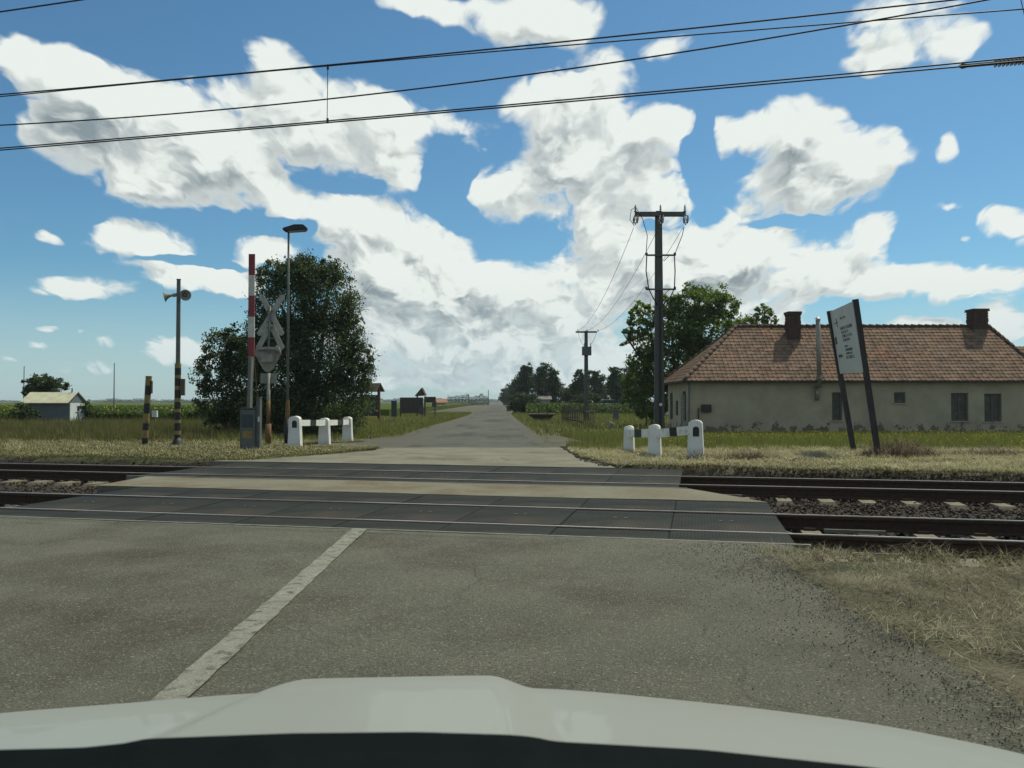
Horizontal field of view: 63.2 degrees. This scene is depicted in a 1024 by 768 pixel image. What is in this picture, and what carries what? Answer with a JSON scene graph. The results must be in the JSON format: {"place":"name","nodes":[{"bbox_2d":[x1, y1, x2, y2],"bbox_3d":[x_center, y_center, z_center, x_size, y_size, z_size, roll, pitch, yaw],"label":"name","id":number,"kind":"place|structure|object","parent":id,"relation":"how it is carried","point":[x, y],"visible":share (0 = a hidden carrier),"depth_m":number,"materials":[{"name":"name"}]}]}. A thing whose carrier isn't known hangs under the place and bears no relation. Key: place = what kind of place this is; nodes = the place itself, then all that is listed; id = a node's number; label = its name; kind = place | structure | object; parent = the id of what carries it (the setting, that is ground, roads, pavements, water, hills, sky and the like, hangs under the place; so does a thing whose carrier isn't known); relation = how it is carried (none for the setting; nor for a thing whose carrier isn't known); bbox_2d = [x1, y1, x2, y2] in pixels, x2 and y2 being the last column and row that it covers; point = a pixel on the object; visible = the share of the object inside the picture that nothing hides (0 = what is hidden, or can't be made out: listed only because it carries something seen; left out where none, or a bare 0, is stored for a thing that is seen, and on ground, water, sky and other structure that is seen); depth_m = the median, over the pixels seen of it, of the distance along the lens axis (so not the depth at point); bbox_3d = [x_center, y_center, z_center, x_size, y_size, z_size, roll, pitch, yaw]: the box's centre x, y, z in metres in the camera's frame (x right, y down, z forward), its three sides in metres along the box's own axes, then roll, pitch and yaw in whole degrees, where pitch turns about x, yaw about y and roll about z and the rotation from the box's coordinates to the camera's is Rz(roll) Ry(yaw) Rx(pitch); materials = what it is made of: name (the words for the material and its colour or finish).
{"place":"outdoors","nodes":[
{"label":"outdoors","id":0,"kind":"place"},
{"bbox_2d":[0,0,82,12],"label":"feeder wire","id":1,"kind":"object","parent":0,"point":[40,5],"visible":1,"depth_m":14.95,"materials":[{"name":"metal"}]},
{"bbox_2d":[0,437,379,460],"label":"verge grass","id":2,"kind":"structure","parent":0,"point":[115,455],"depth_m":22.10,"materials":[{"name":"green plant"}]},
{"bbox_2d":[0,402,489,416],"bbox_3d":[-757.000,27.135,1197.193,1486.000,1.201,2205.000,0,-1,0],"label":"crop field","id":3,"kind":"structure","parent":0,"point":[385,408],"depth_m":266.57,"materials":[{"name":"green plant"}]},
{"bbox_2d":[211,411,471,442],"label":"roadside grass","id":4,"kind":"structure","parent":0,"point":[383,423],"depth_m":56.12,"materials":[{"name":"green plant"}]},
{"bbox_2d":[212,447,614,467],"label":"road","id":5,"kind":"structure","parent":0,"point":[551,457],"depth_m":19.42,"materials":[{"name":"grey asphalt"}]},
{"bbox_2d":[97,476,768,504],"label":"road","id":6,"kind":"structure","parent":0,"point":[590,492],"depth_m":12.73,"materials":[{"name":"grey asphalt"}]},
{"bbox_2d":[404,403,540,447],"bbox_3d":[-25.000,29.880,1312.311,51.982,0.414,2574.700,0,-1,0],"label":"road","id":7,"kind":"structure","parent":0,"point":[493,425],"depth_m":43.90,"materials":[{"name":"grey asphalt"}]},
{"bbox_2d":[0,0,955,94],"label":"messenger wire","id":8,"kind":"object","parent":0,"point":[497,48],"visible":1,"depth_m":14.89,"materials":[{"name":"metal"}]},
{"bbox_2d":[326,64,328,122],"bbox_3d":[-3.467,-5.458,15.652,0.044,1.110,0.038,0,-1,0],"label":"dropper","id":9,"kind":"object","parent":8,"relation":"hanging from","point":[327,120],"visible":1,"depth_m":15.65,"materials":[{"name":"metal"}]},
{"bbox_2d":[0,60,1023,150],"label":"contact wire","id":10,"kind":"object","parent":9,"relation":"hanging from","point":[535,104],"visible":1,"depth_m":14.72,"materials":[{"name":"metal"}]},
{"bbox_2d":[0,0,987,125],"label":"feeder wire","id":11,"kind":"object","parent":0,"point":[515,75],"visible":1,"depth_m":14.10,"materials":[{"name":"metal"}]},
{"bbox_2d":[0,56,1022,148],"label":"contact wire","id":12,"kind":"object","parent":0,"point":[529,102],"visible":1,"depth_m":15.01,"materials":[{"name":"metal"}]},
{"bbox_2d":[959,56,1023,68],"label":"section insulator","id":13,"kind":"object","parent":12,"relation":"attached to","point":[1006,60],"visible":0.79,"depth_m":13.35,"materials":[{"name":"black metal"}]},
{"bbox_2d":[0,516,1023,753],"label":"road","id":14,"kind":"structure","parent":0,"point":[96,612],"depth_m":5.01,"materials":[{"name":"grey asphalt"}]},
{"bbox_2d":[150,528,365,700],"bbox_3d":[-1.509,1.376,2.806,0.168,0.008,11.673,0,-1,-1],"label":"road line","id":15,"kind":"object","parent":14,"relation":"on","point":[196,675],"visible":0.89,"depth_m":4.79,"materials":[{"name":"paint"}]},
{"bbox_2d":[0,675,1023,767],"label":"car","id":16,"kind":"object","parent":14,"relation":"on","point":[483,721],"visible":1,"depth_m":0.93,"materials":[{"name":"white paint"}]},
{"bbox_2d":[634,540,1022,750],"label":"road grit","id":17,"kind":"object","parent":14,"relation":"on","point":[874,651],"visible":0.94,"depth_m":4.66,"materials":[{"name":"grey gravel"}]},
{"bbox_2d":[746,542,1023,564],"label":"moss edge","id":18,"kind":"object","parent":14,"relation":"on","point":[913,560],"visible":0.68,"depth_m":6.80,"materials":[{"name":"green plant"}]},
{"bbox_2d":[0,402,1023,702],"bbox_3d":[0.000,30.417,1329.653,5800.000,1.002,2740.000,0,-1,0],"label":"ground","id":19,"kind":"structure","parent":0,"point":[952,646],"depth_m":5.75,"materials":[{"name":"plant"}]},
{"bbox_2d":[11,401,40,421],"bbox_3d":[-33.873,2.198,58.161,2.065,1.986,1.311,0,-1,0],"label":"garden shrub","id":20,"kind":"object","parent":19,"relation":"on","point":[27,410],"visible":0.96,"depth_m":57.97,"materials":[{"name":"green plant"}]},
{"bbox_2d":[20,373,71,396],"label":"garden tree","id":21,"kind":"object","parent":19,"relation":"on","point":[36,384],"visible":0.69,"depth_m":65.73,"materials":[{"name":"green plant"}]},
{"bbox_2d":[19,388,86,421],"bbox_3d":[-33.578,1.677,61.028,3.533,2.736,2.700,0,-1,0],"label":"relay hut","id":22,"kind":"object","parent":19,"relation":"on","point":[64,405],"visible":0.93,"depth_m":60.02,"materials":[{"name":"grey paint"}]},
{"bbox_2d":[69,403,83,420],"bbox_3d":[-31.901,2.202,61.017,0.050,1.634,2.000,0,-1,0],"label":"door panel","id":23,"kind":"structure","parent":22,"relation":"in","point":[73,411],"depth_m":60.62,"materials":[{"name":"white paint"}]},
{"bbox_2d":[79,399,98,418],"bbox_3d":[-31.810,2.132,61.920,1.767,2.067,1.857,1,-1,-31],"label":"frond shrub","id":24,"kind":"object","parent":19,"relation":"on","point":[86,407],"visible":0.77,"depth_m":61.71,"materials":[{"name":"green plant"}]},
{"bbox_2d":[113,363,114,411],"bbox_3d":[-30.614,0.741,63.999,0.120,4.735,0.104,0,-1,0],"label":"thin mast","id":25,"kind":"object","parent":19,"relation":"on","point":[114,391],"visible":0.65,"depth_m":63.99,"materials":[{"name":"metal"}]},
{"bbox_2d":[98,398,156,402],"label":"distant treeline","id":26,"kind":"object","parent":19,"relation":"on","point":[124,401],"visible":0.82,"depth_m":897.68,"materials":[{"name":"green plant"}]},
{"bbox_2d":[0,414,273,445],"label":"tall weeds","id":27,"kind":"object","parent":19,"relation":"on","point":[121,429],"visible":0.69,"depth_m":39.24,"materials":[{"name":"green plant"}]},
{"bbox_2d":[141,376,152,444],"bbox_3d":[-12.224,0.919,27.872,0.344,2.371,0.209,0,-1,0],"label":"striped post","id":28,"kind":"object","parent":19,"relation":"on","point":[147,401],"visible":0.98,"depth_m":27.80,"materials":[{"name":"black metal"}]},
{"bbox_2d":[152,411,157,420],"bbox_3d":[-21.945,2.231,51.108,0.300,1.200,0.180,0,-1,0],"label":"marker box","id":29,"kind":"object","parent":19,"relation":"on","point":[154,414],"visible":0.71,"depth_m":51.03,"materials":[{"name":"grey paint"}]},
{"bbox_2d":[0,400,317,401],"bbox_3d":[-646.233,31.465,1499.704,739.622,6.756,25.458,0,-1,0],"label":"distant treeline","id":30,"kind":"object","parent":19,"relation":"on","point":[97,401],"visible":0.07,"depth_m":1494.77,"materials":[{"name":"green plant"}]},
{"bbox_2d":[0,404,344,420],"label":"sunflower crop","id":31,"kind":"object","parent":19,"relation":"on","point":[128,411],"visible":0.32,"depth_m":62.43,"materials":[{"name":"green plant"}]},
{"bbox_2d":[2,405,235,410],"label":"sunflower heads","id":32,"kind":"object","parent":31,"relation":"on","point":[119,405],"visible":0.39,"depth_m":80.89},
{"bbox_2d":[163,279,191,445],"bbox_3d":[-10.930,-0.673,27.125,0.865,5.534,0.641,0,-1,-21],"label":"loudspeaker pole","id":33,"kind":"object","parent":19,"relation":"on","point":[179,387],"visible":0.97,"depth_m":27.10,"materials":[{"name":"metal"}]},
{"bbox_2d":[159,399,209,402],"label":"distant treeline","id":34,"kind":"object","parent":19,"relation":"on","point":[160,401],"visible":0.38,"depth_m":897.27,"materials":[{"name":"green plant"}]},
{"bbox_2d":[187,321,253,430],"bbox_3d":[-14.408,-0.165,41.598,3.661,5.997,2.419,0,-1,0],"label":"broadleaf tree","id":35,"kind":"object","parent":19,"relation":"on","point":[227,369],"visible":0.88,"depth_m":41.42,"materials":[{"name":"green plant"}]},
{"bbox_2d":[240,254,262,449],"bbox_3d":[-7.179,-0.863,22.961,0.537,5.463,0.380,0,-1,0],"label":"level crossing barrier","id":36,"kind":"object","parent":19,"relation":"on","point":[250,428],"visible":0.91,"depth_m":22.85,"materials":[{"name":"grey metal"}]},
{"bbox_2d":[242,414,252,427],"bbox_3d":[-7.235,1.014,22.746,0.310,0.360,0.012,0,-1,0],"label":"housing door","id":37,"kind":"structure","parent":36,"relation":"in","point":[247,419],"depth_m":22.74,"materials":[{"name":"grey metal"}]},
{"bbox_2d":[255,295,284,444],"bbox_3d":[-8.136,-0.445,27.827,0.955,5.142,0.372,0,-1,0],"label":"crossing sign","id":38,"kind":"object","parent":19,"relation":"on","point":[268,357],"visible":0.95,"depth_m":27.91,"materials":[{"name":"grey metal"}]},
{"bbox_2d":[282,224,307,444],"bbox_3d":[-7.313,-1.613,27.926,0.830,7.483,0.400,0,-1,0],"label":"street lamp","id":39,"kind":"object","parent":19,"relation":"on","point":[295,228],"visible":0.76,"depth_m":27.87,"materials":[{"name":"metal"}]},
{"bbox_2d":[233,248,384,437],"bbox_3d":[-10.002,-1.933,40.914,7.359,9.549,5.063,0,-1,0],"label":"broadleaf tree","id":40,"kind":"object","parent":19,"relation":"on","point":[308,323],"visible":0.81,"depth_m":40.44,"materials":[{"name":"green plant"}]},
{"bbox_2d":[287,416,352,446],"bbox_3d":[-6.732,1.719,30.357,0.647,1.234,8.076,0,-1,1],"label":"road barrier","id":41,"kind":"object","parent":19,"relation":"on","point":[296,424],"visible":0.86,"depth_m":29.30,"materials":[{"name":"white paint"}]},
{"bbox_2d":[359,383,384,418],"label":"notice board","id":42,"kind":"object","parent":19,"relation":"on","point":[379,388],"visible":0.55,"depth_m":77.64,"materials":[{"name":"red wood"}]},
{"bbox_2d":[391,401,396,422],"bbox_3d":[-9.113,2.201,64.312,0.424,1.829,0.130,0,-1,0],"label":"information panel","id":43,"kind":"object","parent":19,"relation":"on","point":[394,409],"visible":0.93,"depth_m":64.25,"materials":[{"name":"metal"}]},
{"bbox_2d":[330,403,493,450],"bbox_3d":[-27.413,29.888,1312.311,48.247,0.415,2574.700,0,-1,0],"label":"gravel shoulder","id":44,"kind":"object","parent":19,"relation":"on","point":[424,435],"visible":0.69,"depth_m":38.92},
{"bbox_2d":[419,407,423,418],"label":"information panel","id":45,"kind":"object","parent":19,"relation":"on","point":[421,410],"visible":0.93,"depth_m":74.96,"materials":[{"name":"metal"}]},
{"bbox_2d":[426,397,435,415],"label":"billboard","id":46,"kind":"object","parent":19,"relation":"on","point":[429,399],"visible":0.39,"depth_m":97.79,"materials":[{"name":"grey metal"}]},
{"bbox_2d":[380,398,500,402],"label":"distant treeline","id":47,"kind":"object","parent":19,"relation":"on","point":[397,400],"visible":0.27,"depth_m":1696.19,"materials":[{"name":"green plant"}]},
{"bbox_2d":[436,399,447,404],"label":"farm house","id":48,"kind":"structure","parent":19,"relation":"on","point":[441,401],"depth_m":260.56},
{"bbox_2d":[447,394,489,405],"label":"distant treeline","id":49,"kind":"object","parent":19,"relation":"on","point":[465,400],"visible":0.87,"depth_m":416.42,"materials":[{"name":"green plant"}]},
{"bbox_2d":[498,386,513,405],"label":"round tree","id":50,"kind":"object","parent":19,"relation":"on","point":[503,397],"visible":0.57,"depth_m":328.82,"materials":[{"name":"green plant"}]},
{"bbox_2d":[505,379,517,400],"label":"round tree","id":51,"kind":"object","parent":19,"relation":"on","point":[511,389],"visible":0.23,"depth_m":249.81,"materials":[{"name":"green plant"}]},
{"bbox_2d":[0,458,1023,568],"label":"ballast bed","id":52,"kind":"object","parent":19,"relation":"on","point":[685,473],"visible":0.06,"depth_m":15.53,"materials":[{"name":"gravel"}]},
{"bbox_2d":[0,487,1023,567],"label":"railway track","id":53,"kind":"structure","parent":52,"relation":"on","point":[738,522],"depth_m":9.62,"materials":[{"name":"concrete"}]},
{"bbox_2d":[0,462,1023,510],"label":"railway track","id":54,"kind":"structure","parent":52,"relation":"on","point":[953,494],"depth_m":14.59,"materials":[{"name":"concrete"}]},
{"bbox_2d":[505,391,541,413],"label":"roadside bush","id":55,"kind":"object","parent":19,"relation":"on","point":[520,402],"visible":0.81,"depth_m":119.23,"materials":[{"name":"green plant"}]},
{"bbox_2d":[510,362,537,397],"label":"poplar tree","id":56,"kind":"object","parent":19,"relation":"on","point":[526,381],"visible":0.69,"depth_m":169.22,"materials":[{"name":"green plant"}]},
{"bbox_2d":[499,404,560,446],"bbox_3d":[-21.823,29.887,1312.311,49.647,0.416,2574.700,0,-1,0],"label":"gravel shoulder","id":57,"kind":"object","parent":19,"relation":"on","point":[525,430],"visible":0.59,"depth_m":42.83},
{"bbox_2d":[533,362,549,395],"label":"poplar tree","id":58,"kind":"object","parent":19,"relation":"on","point":[539,383],"visible":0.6,"depth_m":159.42,"materials":[{"name":"green plant"}]},
{"bbox_2d":[527,404,555,420],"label":"culvert","id":59,"kind":"object","parent":19,"relation":"on","point":[541,416],"visible":0.8,"depth_m":74.99,"materials":[{"name":"concrete"}]},
{"bbox_2d":[536,396,551,402],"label":"garden house","id":60,"kind":"structure","parent":19,"relation":"on","point":[545,399],"depth_m":150.43,"materials":[{"name":"white paint"}]},
{"bbox_2d":[541,362,562,402],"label":"poplar tree","id":61,"kind":"object","parent":19,"relation":"on","point":[552,383],"visible":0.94,"depth_m":154.59,"materials":[{"name":"green plant"}]},
{"bbox_2d":[555,384,580,402],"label":"round tree","id":62,"kind":"object","parent":19,"relation":"on","point":[565,394],"visible":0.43,"depth_m":173.63,"materials":[{"name":"green plant"}]},
{"bbox_2d":[562,404,594,426],"bbox_3d":[5.190,2.313,63.761,1.717,1.586,19.203,0,-1,-1],"label":"picket fence","id":63,"kind":"object","parent":19,"relation":"on","point":[565,417],"visible":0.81,"depth_m":59.17,"materials":[{"name":"brown wood"}]},
{"bbox_2d":[569,369,590,395],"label":"round tree","id":64,"kind":"object","parent":19,"relation":"on","point":[577,387],"visible":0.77,"depth_m":149.47,"materials":[{"name":"green plant"}]},
{"bbox_2d":[570,391,603,404],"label":"roadside bush","id":65,"kind":"object","parent":19,"relation":"on","point":[595,397],"visible":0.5,"depth_m":124.74,"materials":[{"name":"green plant"}]},
{"bbox_2d":[576,330,598,420],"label":"transformer pole","id":66,"kind":"object","parent":19,"relation":"on","point":[586,351],"visible":0.94,"depth_m":71.85,"materials":[{"name":"concrete"}]},
{"bbox_2d":[578,228,633,330],"bbox_3d":[5.409,-5.420,53.704,0.022,1.641,36.855,0,-1,1],"label":"power line","id":67,"kind":"object","parent":66,"relation":"attached to","point":[614,274],"visible":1,"depth_m":42.16,"materials":[{"name":"metal"}]},
{"bbox_2d":[587,229,657,330],"bbox_3d":[6.327,-5.420,53.704,0.022,1.641,36.853,0,-1,0],"label":"power line","id":68,"kind":"object","parent":66,"relation":"attached to","point":[629,281],"visible":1,"depth_m":44.33,"materials":[{"name":"metal"}]},
{"bbox_2d":[598,228,682,330],"bbox_3d":[7.314,-5.420,53.704,0.022,1.641,36.852,0,-1,0],"label":"power line","id":69,"kind":"object","parent":66,"relation":"attached to","point":[649,280],"visible":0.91,"depth_m":44.33,"materials":[{"name":"metal"}]},
{"bbox_2d":[525,402,652,413],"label":"corn crop","id":70,"kind":"object","parent":19,"relation":"on","point":[557,407],"visible":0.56,"depth_m":113.57,"materials":[{"name":"green plant"}]},
{"bbox_2d":[511,411,667,435],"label":"roadside grass","id":71,"kind":"structure","parent":19,"relation":"on","point":[599,418],"depth_m":61.17,"materials":[{"name":"green plant"}]},
{"bbox_2d":[588,370,606,402],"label":"round tree","id":72,"kind":"object","parent":19,"relation":"on","point":[596,380],"visible":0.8,"depth_m":154.30,"materials":[{"name":"green plant"}]},
{"bbox_2d":[598,400,618,408],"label":"parked car","id":73,"kind":"object","parent":19,"relation":"on","point":[607,401],"visible":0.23,"depth_m":119.21,"materials":[{"name":"grey metal"}]},
{"bbox_2d":[605,367,624,402],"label":"poplar tree","id":74,"kind":"object","parent":19,"relation":"on","point":[611,388],"visible":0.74,"depth_m":139.48,"materials":[{"name":"green plant"}]},
{"bbox_2d":[613,410,618,420],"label":"cable cabinet","id":75,"kind":"object","parent":19,"relation":"on","point":[615,414],"visible":0.84,"depth_m":74.85,"materials":[{"name":"metal"}]},
{"bbox_2d":[616,363,638,403],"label":"poplar tree","id":76,"kind":"object","parent":19,"relation":"on","point":[625,370],"visible":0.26,"depth_m":117.73,"materials":[{"name":"green plant"}]},
{"bbox_2d":[628,401,653,413],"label":"roadside bush","id":77,"kind":"object","parent":19,"relation":"on","point":[635,407],"visible":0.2,"depth_m":99.56,"materials":[{"name":"green plant"}]},
{"bbox_2d":[630,205,688,428],"bbox_3d":[6.328,-2.566,35.719,2.497,10.403,1.048,0,-1,0],"label":"power pole","id":78,"kind":"object","parent":19,"relation":"on","point":[659,415],"visible":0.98,"depth_m":35.90,"materials":[{"name":"concrete"}]},
{"bbox_2d":[623,420,703,458],"bbox_3d":[3.428,1.342,20.228,0.797,1.002,3.546,0,-1,-21],"label":"road barrier","id":79,"kind":"object","parent":19,"relation":"on","point":[656,433],"visible":0.81,"depth_m":19.49,"materials":[{"name":"white paint"}]},
{"bbox_2d":[619,282,743,424],"bbox_3d":[11.654,-1.938,56.976,8.615,10.300,4.094,0,-1,6],"label":"walnut tree","id":80,"kind":"object","parent":19,"relation":"on","point":[690,340],"visible":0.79,"depth_m":56.52,"materials":[{"name":"green plant"}]},
{"bbox_2d":[680,446,729,459],"bbox_3d":[4.099,1.575,18.398,1.658,0.715,1.247,0,-1,0],"label":"brush pile","id":81,"kind":"object","parent":19,"relation":"on","point":[692,456],"visible":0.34,"depth_m":18.38,"materials":[{"name":"beige plant"}]},
{"bbox_2d":[712,446,785,460],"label":"grass","id":82,"kind":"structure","parent":19,"relation":"on","point":[750,454],"depth_m":18.32,"materials":[{"name":"plant"}]},
{"bbox_2d":[724,303,778,328],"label":"walnut tree","id":83,"kind":"object","parent":19,"relation":"on","point":[755,319],"visible":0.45,"depth_m":65.87,"materials":[{"name":"green plant"}]},
{"bbox_2d":[568,443,1023,473],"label":"verge grass","id":84,"kind":"structure","parent":19,"relation":"on","point":[853,469],"depth_m":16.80,"materials":[{"name":"plant"}]},
{"bbox_2d":[788,457,821,462],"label":"rubble slab","id":85,"kind":"structure","parent":19,"relation":"on","point":[804,459],"depth_m":17.61,"materials":[{"name":"grey concrete"}]},
{"bbox_2d":[596,428,1022,445],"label":"yellow flowers","id":86,"kind":"object","parent":19,"relation":"on","point":[846,433],"visible":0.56,"depth_m":31.63,"materials":[{"name":"plant"}]},
{"bbox_2d":[664,308,1023,433],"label":"old house","id":87,"kind":"structure","parent":19,"relation":"on","point":[735,378],"depth_m":43.01,"materials":[{"name":"paint"}]},
{"bbox_2d":[670,393,672,418],"bbox_3d":[9.173,1.262,47.904,0.050,1.500,0.550,0,-1,0],"label":"window","id":88,"kind":"structure","parent":87,"relation":"in","point":[671,394],"depth_m":47.72,"materials":[{"name":"grey glass"}]},
{"bbox_2d":[683,391,685,419],"bbox_3d":[9.173,1.159,44.305,0.050,1.550,0.600,0,-1,0],"label":"window","id":89,"kind":"structure","parent":87,"relation":"in","point":[684,392],"depth_m":44.02,"materials":[{"name":"grey glass"}]},
{"bbox_2d":[832,392,841,419],"bbox_3d":[16.799,1.160,43.128,0.529,1.454,0.085,0,-1,0],"label":"window","id":90,"kind":"structure","parent":87,"relation":"in","point":[836,396],"depth_m":43.14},
{"bbox_2d":[894,392,904,402],"bbox_3d":[20.040,0.714,43.137,0.595,0.562,0.085,0,-1,0],"label":"window","id":91,"kind":"structure","parent":87,"relation":"in","point":[899,397],"depth_m":43.15,"materials":[{"name":"grey glass"}]},
{"bbox_2d":[951,393,966,420],"bbox_3d":[23.132,1.193,43.127,0.893,1.454,0.085,0,-1,0],"label":"window","id":92,"kind":"structure","parent":87,"relation":"in","point":[958,400],"depth_m":43.14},
{"bbox_2d":[984,394,1000,421],"bbox_3d":[24.852,1.226,43.126,0.893,1.454,0.085,0,-1,0],"label":"window","id":93,"kind":"structure","parent":87,"relation":"in","point":[992,407],"depth_m":43.13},
{"bbox_2d":[826,299,879,454],"bbox_3d":[8.544,0.066,20.704,0.791,4.080,2.847,0,-1,9],"label":"leaning sign","id":94,"kind":"object","parent":19,"relation":"on","point":[847,336],"visible":0.99,"depth_m":20.30,"materials":[{"name":"white metal"}]},
{"bbox_2d":[747,538,1023,744],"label":"dry grass","id":95,"kind":"structure","parent":19,"relation":"on","point":[946,576],"depth_m":5.42,"materials":[{"name":"plant"}]},
{"bbox_2d":[845,432,947,459],"bbox_3d":[8.959,1.502,19.311,2.750,1.023,2.252,0,-1,0],"label":"brush pile","id":96,"kind":"object","parent":19,"relation":"on","point":[909,449],"visible":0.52,"depth_m":19.09,"materials":[{"name":"brown plant"}]},
{"bbox_2d":[938,440,1023,457],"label":"brush pile","id":97,"kind":"object","parent":19,"relation":"on","point":[995,452],"visible":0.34,"depth_m":19.68,"materials":[{"name":"brown plant"}]},
{"bbox_2d":[0,8,1023,96],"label":"messenger wire","id":98,"kind":"object","parent":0,"point":[586,43],"visible":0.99,"depth_m":14.59,"materials":[{"name":"metal"}]},
{"bbox_2d":[0,0,1023,401],"label":"sky","id":99,"kind":"structure","parent":0,"point":[481,242],"materials":[{"name":"blue"}]},
{"bbox_2d":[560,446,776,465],"bbox_3d":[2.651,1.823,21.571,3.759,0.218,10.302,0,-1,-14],"label":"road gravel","id":100,"kind":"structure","parent":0,"point":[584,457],"depth_m":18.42,"materials":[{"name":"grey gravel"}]},
{"bbox_2d":[560,427,1023,450],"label":"meadow grass","id":101,"kind":"structure","parent":0,"point":[612,439],"depth_m":27.29,"materials":[{"name":"green plant"}]},
{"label":"soil strip","id":102,"kind":"structure","parent":0,"visible":0},
{"bbox_2d":[400,397,422,416],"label":"billboard","id":103,"kind":"object","parent":102,"relation":"on","point":[410,404],"visible":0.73,"depth_m":89.95,"materials":[{"name":"grey metal"}]},
{"bbox_2d":[415,388,426,416],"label":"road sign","id":104,"kind":"object","parent":102,"relation":"on","point":[421,392],"visible":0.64,"depth_m":93.65,"materials":[{"name":"grey metal"}]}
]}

